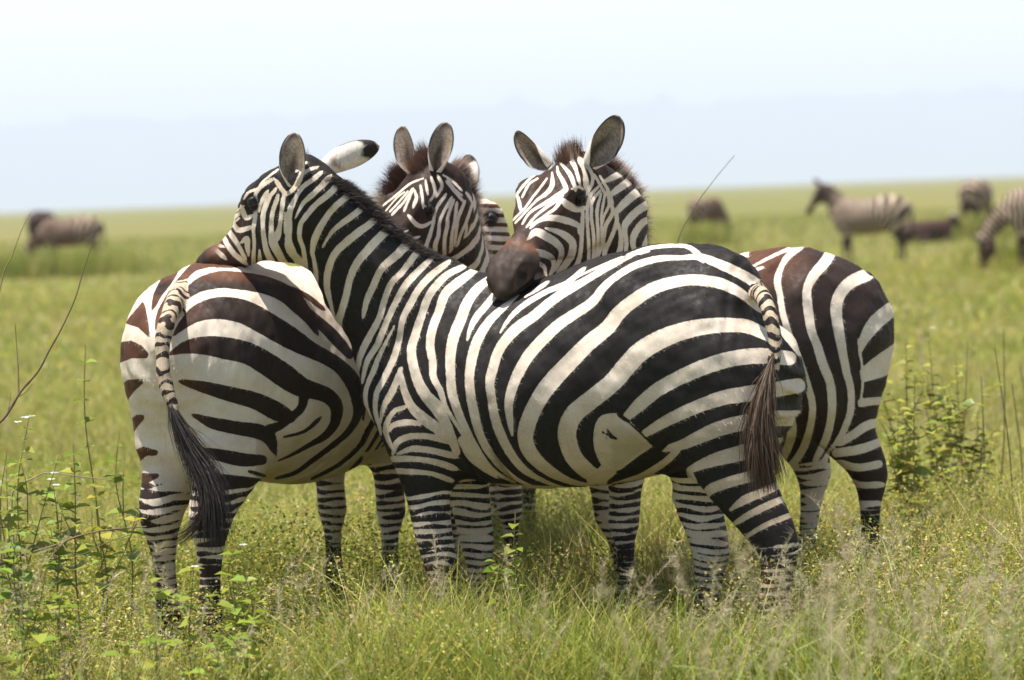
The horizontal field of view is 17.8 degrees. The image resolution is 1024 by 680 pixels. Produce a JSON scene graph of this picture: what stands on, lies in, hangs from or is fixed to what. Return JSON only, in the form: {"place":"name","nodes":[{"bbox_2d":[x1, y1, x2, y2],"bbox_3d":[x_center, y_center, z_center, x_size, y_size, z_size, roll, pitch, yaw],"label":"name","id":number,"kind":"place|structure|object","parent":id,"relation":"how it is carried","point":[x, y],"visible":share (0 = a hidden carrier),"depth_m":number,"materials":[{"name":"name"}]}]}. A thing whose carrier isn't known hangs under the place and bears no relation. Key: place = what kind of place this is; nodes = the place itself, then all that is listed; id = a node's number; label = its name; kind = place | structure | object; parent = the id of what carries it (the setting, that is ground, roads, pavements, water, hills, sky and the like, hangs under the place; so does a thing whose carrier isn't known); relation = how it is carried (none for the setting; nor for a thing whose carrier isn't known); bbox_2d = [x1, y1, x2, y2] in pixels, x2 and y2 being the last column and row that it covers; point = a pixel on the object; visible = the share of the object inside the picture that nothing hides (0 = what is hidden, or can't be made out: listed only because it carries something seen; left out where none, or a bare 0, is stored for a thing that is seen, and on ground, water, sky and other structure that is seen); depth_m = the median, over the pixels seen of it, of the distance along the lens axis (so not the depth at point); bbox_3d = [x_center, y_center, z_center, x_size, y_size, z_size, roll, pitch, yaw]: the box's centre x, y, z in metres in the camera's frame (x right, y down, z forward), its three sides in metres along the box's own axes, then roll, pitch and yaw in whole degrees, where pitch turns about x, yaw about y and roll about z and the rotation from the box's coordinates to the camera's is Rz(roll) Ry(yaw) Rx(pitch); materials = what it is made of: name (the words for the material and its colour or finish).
{"place":"outdoors","nodes":[
{"label":"outdoors","id":0,"kind":"place"},
{"bbox_2d":[0,82,1023,211],"bbox_3d":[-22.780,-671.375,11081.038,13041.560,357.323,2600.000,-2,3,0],"label":"mountains","id":1,"kind":"structure","parent":0,"point":[79,161],"depth_m":10180.46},
{"bbox_2d":[0,175,1023,679],"bbox_3d":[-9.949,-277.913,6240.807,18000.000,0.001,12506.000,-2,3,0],"label":"ground","id":2,"kind":"structure","parent":0,"point":[142,223],"depth_m":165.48,"materials":[{"name":"green plant"}]},
{"bbox_2d":[0,212,30,636],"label":"grass stalk","id":3,"kind":"object","parent":2,"relation":"on","point":[0,519],"depth_m":10.60,"materials":[{"name":"plant"}]},
{"bbox_2d":[0,452,32,664],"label":"weed plant","id":4,"kind":"object","parent":2,"relation":"on","point":[10,519],"visible":0.7,"depth_m":9.92,"materials":[{"name":"green plant"}]},
{"bbox_2d":[0,623,52,679],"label":"weed plant","id":5,"kind":"object","parent":2,"relation":"on","point":[39,638],"visible":0.98,"depth_m":9.02,"materials":[{"name":"green plant"}]},
{"bbox_2d":[0,520,55,679],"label":"weed plant","id":6,"kind":"object","parent":2,"relation":"on","point":[14,557],"visible":0.83,"depth_m":9.61,"materials":[{"name":"green plant"}]},
{"bbox_2d":[1,415,66,671],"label":"weed plant","id":7,"kind":"object","parent":2,"relation":"on","point":[36,494],"visible":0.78,"depth_m":10.11,"materials":[{"name":"green plant"}]},
{"bbox_2d":[27,210,58,256],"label":"zebra","id":8,"kind":"object","parent":2,"relation":"on","point":[36,218],"visible":0.35,"depth_m":89.54},
{"bbox_2d":[0,243,92,422],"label":"dry branch","id":9,"kind":"object","parent":2,"relation":"on","point":[22,389],"visible":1,"depth_m":10.20,"materials":[{"name":"brown plant"}]},
{"bbox_2d":[31,472,78,657],"bbox_3d":[-1.429,0.744,10.288,0.127,0.656,0.154,-3,3,-24],"label":"weed plant","id":10,"kind":"object","parent":2,"relation":"on","point":[61,550],"visible":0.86,"depth_m":10.28,"materials":[{"name":"green plant"}]},
{"bbox_2d":[39,589,77,679],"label":"weed plant","id":11,"kind":"object","parent":2,"relation":"on","point":[64,614],"visible":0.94,"depth_m":9.42,"materials":[{"name":"green plant"}]},
{"bbox_2d":[26,444,95,653],"bbox_3d":[-1.457,0.698,10.603,0.214,0.722,0.149,-2,3,0],"label":"weed plant","id":12,"kind":"object","parent":2,"relation":"on","point":[68,505],"visible":0.75,"depth_m":10.62,"materials":[{"name":"green plant"}]},
{"bbox_2d":[11,472,112,639],"bbox_3d":[-1.475,0.739,10.800,0.338,0.609,0.032,-2,3,0],"label":"dry branch","id":13,"kind":"object","parent":2,"relation":"on","point":[33,478],"visible":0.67,"depth_m":10.80,"materials":[{"name":"brown wood"}]},
{"bbox_2d":[20,216,104,261],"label":"zebra","id":14,"kind":"object","parent":2,"relation":"on","point":[55,233],"visible":0.8,"depth_m":77.56},
{"bbox_2d":[0,526,146,565],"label":"dry branch","id":15,"kind":"object","parent":2,"relation":"on","point":[34,551],"visible":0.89,"depth_m":9.96,"materials":[{"name":"brown wood"}]},
{"bbox_2d":[72,345,114,629],"bbox_3d":[-1.398,0.527,10.949,0.123,1.028,0.102,-2,3,0],"label":"weed plant","id":16,"kind":"object","parent":2,"relation":"on","point":[87,419],"visible":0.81,"depth_m":10.94,"materials":[{"name":"green plant"}]},
{"bbox_2d":[76,478,145,651],"bbox_3d":[-1.277,0.748,10.506,0.173,0.617,0.172,-1,3,24],"label":"weed plant","id":17,"kind":"object","parent":2,"relation":"on","point":[102,574],"visible":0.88,"depth_m":10.50,"materials":[{"name":"green plant"}]},
{"bbox_2d":[104,431,145,626],"bbox_3d":[-1.252,0.667,11.026,0.226,0.731,0.141,-1,3,14],"label":"weed plant","id":18,"kind":"object","parent":2,"relation":"on","point":[116,479],"visible":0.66,"depth_m":11.02,"materials":[{"name":"green plant"}]},
{"bbox_2d":[99,636,155,679],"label":"weed plant","id":19,"kind":"object","parent":2,"relation":"on","point":[126,652],"visible":0.93,"depth_m":8.90,"materials":[{"name":"green plant"}]},
{"bbox_2d":[137,610,182,677],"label":"weed plant","id":20,"kind":"object","parent":2,"relation":"on","point":[154,640],"visible":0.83,"depth_m":9.19,"materials":[{"name":"green plant"}]},
{"bbox_2d":[143,559,204,675],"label":"weed plant","id":21,"kind":"object","parent":2,"relation":"on","point":[165,594],"visible":0.88,"depth_m":9.59,"materials":[{"name":"green plant"}]},
{"bbox_2d":[172,627,233,679],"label":"weed plant","id":22,"kind":"object","parent":2,"relation":"on","point":[197,670],"visible":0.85,"depth_m":8.92,"materials":[{"name":"green plant"}]},
{"bbox_2d":[200,589,259,676],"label":"weed plant","id":23,"kind":"object","parent":2,"relation":"on","point":[223,603],"visible":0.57,"depth_m":9.32,"materials":[{"name":"green plant"}]},
{"bbox_2d":[214,544,252,668],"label":"weed plant","id":24,"kind":"object","parent":2,"relation":"on","point":[231,601],"visible":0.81,"depth_m":9.81,"materials":[{"name":"green plant"}]},
{"bbox_2d":[211,602,274,679],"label":"weed plant","id":25,"kind":"object","parent":2,"relation":"on","point":[249,652],"visible":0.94,"depth_m":9.08,"materials":[{"name":"green plant"}]},
{"bbox_2d":[222,570,272,676],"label":"weed plant","id":26,"kind":"object","parent":2,"relation":"on","point":[248,601],"visible":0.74,"depth_m":9.52,"materials":[{"name":"green plant"}]},
{"bbox_2d":[119,147,509,652],"bbox_3d":[-0.684,0.198,11.153,0.795,1.709,2.063,-1,3,29],"label":"zebra","id":27,"kind":"object","parent":2,"relation":"on","point":[239,382],"visible":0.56,"depth_m":10.60,"materials":[{"name":"multicoloured"}]},
{"bbox_2d":[382,122,536,586],"bbox_3d":[-0.107,0.110,11.853,0.579,1.768,1.991,-2,3,8],"label":"zebra","id":28,"kind":"object","parent":2,"relation":"on","point":[433,200],"visible":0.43,"depth_m":11.08,"materials":[{"name":"multicoloured"}]},
{"bbox_2d":[482,556,514,662],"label":"weed plant","id":29,"kind":"object","parent":2,"relation":"on","point":[491,568],"visible":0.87,"depth_m":9.50,"materials":[{"name":"green plant"}]},
{"bbox_2d":[196,132,807,645],"bbox_3d":[-0.008,0.234,10.498,2.096,1.844,0.722,-1,3,25],"label":"zebra","id":30,"kind":"object","parent":2,"relation":"on","point":[680,366],"visible":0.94,"depth_m":10.26,"materials":[{"name":"multicoloured"}]},
{"bbox_2d":[0,238,1023,679],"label":"ground herbs","id":31,"kind":"object","parent":2,"relation":"on","point":[344,552],"visible":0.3,"depth_m":11.25,"materials":[{"name":"green plant"}]},
{"bbox_2d":[0,210,1023,679],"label":"tall grass","id":32,"kind":"structure","parent":2,"relation":"on","point":[42,264],"depth_m":9.15,"materials":[{"name":"green plant"}]},
{"bbox_2d":[502,512,527,628],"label":"weed plant","id":33,"kind":"object","parent":2,"relation":"on","point":[510,549],"visible":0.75,"depth_m":10.00,"materials":[{"name":"green plant"}]},
{"bbox_2d":[486,115,894,616],"bbox_3d":[0.543,0.125,11.094,1.847,1.767,0.627,-4,3,-37],"label":"zebra","id":34,"kind":"object","parent":2,"relation":"on","point":[575,204],"visible":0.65,"depth_m":11.10,"materials":[{"name":"multicoloured"}]},
{"bbox_2d":[677,155,734,243],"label":"grass stalk","id":35,"kind":"object","parent":2,"relation":"on","point":[697,202],"depth_m":11.90,"materials":[{"name":"plant"}]},
{"bbox_2d":[687,198,732,234],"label":"zebra","id":36,"kind":"object","parent":2,"relation":"on","point":[712,209],"visible":0.88,"depth_m":90.28},
{"bbox_2d":[806,179,913,264],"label":"zebra","id":37,"kind":"object","parent":2,"relation":"on","point":[850,218],"visible":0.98,"depth_m":56.33},
{"bbox_2d":[876,401,918,546],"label":"weed plant","id":38,"kind":"object","parent":2,"relation":"on","point":[891,462],"visible":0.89,"depth_m":12.29,"materials":[{"name":"green plant"}]},
{"bbox_2d":[876,341,926,502],"bbox_3d":[1.532,0.426,12.930,0.219,0.842,0.178,-1,3,17],"label":"weed plant","id":39,"kind":"object","parent":2,"relation":"on","point":[882,406],"visible":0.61,"depth_m":12.91,"materials":[{"name":"green plant"}]},
{"bbox_2d":[887,452,925,528],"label":"weed plant","id":40,"kind":"object","parent":2,"relation":"on","point":[906,484],"visible":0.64,"depth_m":12.32,"materials":[{"name":"green plant"}]},
{"bbox_2d":[896,440,935,520],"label":"weed plant","id":41,"kind":"object","parent":2,"relation":"on","point":[920,482],"visible":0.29,"depth_m":12.62,"materials":[{"name":"green plant"}]},
{"bbox_2d":[888,465,963,510],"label":"weed plant","id":42,"kind":"object","parent":2,"relation":"on","point":[935,488],"visible":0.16,"depth_m":13.33,"materials":[{"name":"green plant"}]},
{"bbox_2d":[891,211,962,242],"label":"zebra","id":43,"kind":"object","parent":2,"relation":"on","point":[930,230],"visible":0.84,"depth_m":74.70},
{"bbox_2d":[908,327,947,486],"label":"weed plant","id":44,"kind":"object","parent":2,"relation":"on","point":[928,403],"visible":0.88,"depth_m":13.43,"materials":[{"name":"green plant"}]},
{"bbox_2d":[883,469,974,539],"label":"weed plant","id":45,"kind":"object","parent":2,"relation":"on","point":[885,497],"visible":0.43,"depth_m":12.20,"materials":[{"name":"green plant"}]},
{"bbox_2d":[916,454,973,502],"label":"weed plant","id":46,"kind":"object","parent":2,"relation":"on","point":[951,464],"visible":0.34,"depth_m":13.59,"materials":[{"name":"green plant"}]},
{"bbox_2d":[920,418,975,494],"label":"weed plant","id":47,"kind":"object","parent":2,"relation":"on","point":[929,451],"visible":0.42,"depth_m":13.58,"materials":[{"name":"green plant"}]},
{"bbox_2d":[892,375,1005,528],"bbox_3d":[1.631,0.502,12.210,0.428,0.749,0.151,-2,3,4],"label":"weed plant","id":48,"kind":"object","parent":2,"relation":"on","point":[926,470],"visible":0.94,"depth_m":12.21,"materials":[{"name":"green plant"}]},
{"bbox_2d":[922,395,982,513],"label":"weed plant","id":49,"kind":"object","parent":2,"relation":"on","point":[938,447],"visible":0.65,"depth_m":13.32,"materials":[{"name":"green plant"}]},
{"bbox_2d":[936,358,974,502],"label":"weed plant","id":50,"kind":"object","parent":2,"relation":"on","point":[948,445],"visible":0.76,"depth_m":13.05,"materials":[{"name":"green plant"}]},
{"bbox_2d":[954,341,967,495],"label":"dry stalk","id":51,"kind":"object","parent":2,"relation":"on","point":[965,398],"visible":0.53,"depth_m":13.81,"materials":[{"name":"brown plant"}]},
{"bbox_2d":[935,414,1001,504],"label":"weed plant","id":52,"kind":"object","parent":2,"relation":"on","point":[976,446],"visible":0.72,"depth_m":13.04,"materials":[{"name":"green plant"}]},
{"bbox_2d":[943,428,996,526],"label":"weed plant","id":53,"kind":"object","parent":2,"relation":"on","point":[966,455],"visible":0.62,"depth_m":12.63,"materials":[{"name":"green plant"}]},
{"bbox_2d":[959,180,992,223],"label":"zebra","id":54,"kind":"object","parent":2,"relation":"on","point":[976,196],"visible":0.81,"depth_m":78.21},
{"bbox_2d":[980,375,984,514],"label":"dry stalk","id":55,"kind":"object","parent":2,"relation":"on","point":[983,441],"visible":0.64,"depth_m":12.61,"materials":[{"name":"brown plant"}]},
{"bbox_2d":[971,188,1023,273],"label":"zebra","id":56,"kind":"object","parent":2,"relation":"on","point":[1007,211],"visible":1,"depth_m":49.80},
{"bbox_2d":[998,328,1004,500],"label":"dry stalk","id":57,"kind":"object","parent":2,"relation":"on","point":[1004,418],"visible":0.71,"depth_m":13.22,"materials":[{"name":"brown plant"}]},
{"bbox_2d":[995,349,1013,517],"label":"dry stalk","id":58,"kind":"object","parent":2,"relation":"on","point":[1006,430],"visible":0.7,"depth_m":12.31,"materials":[{"name":"brown plant"}]},
{"bbox_2d":[1012,385,1022,504],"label":"dry stalk","id":59,"kind":"object","parent":2,"relation":"on","point":[1019,439],"visible":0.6,"depth_m":12.91,"materials":[{"name":"brown plant"}]},
{"bbox_2d":[0,0,1023,126],"label":"sky","id":60,"kind":"structure","parent":0,"point":[165,60],"materials":[{"name":"white"}]}
]}

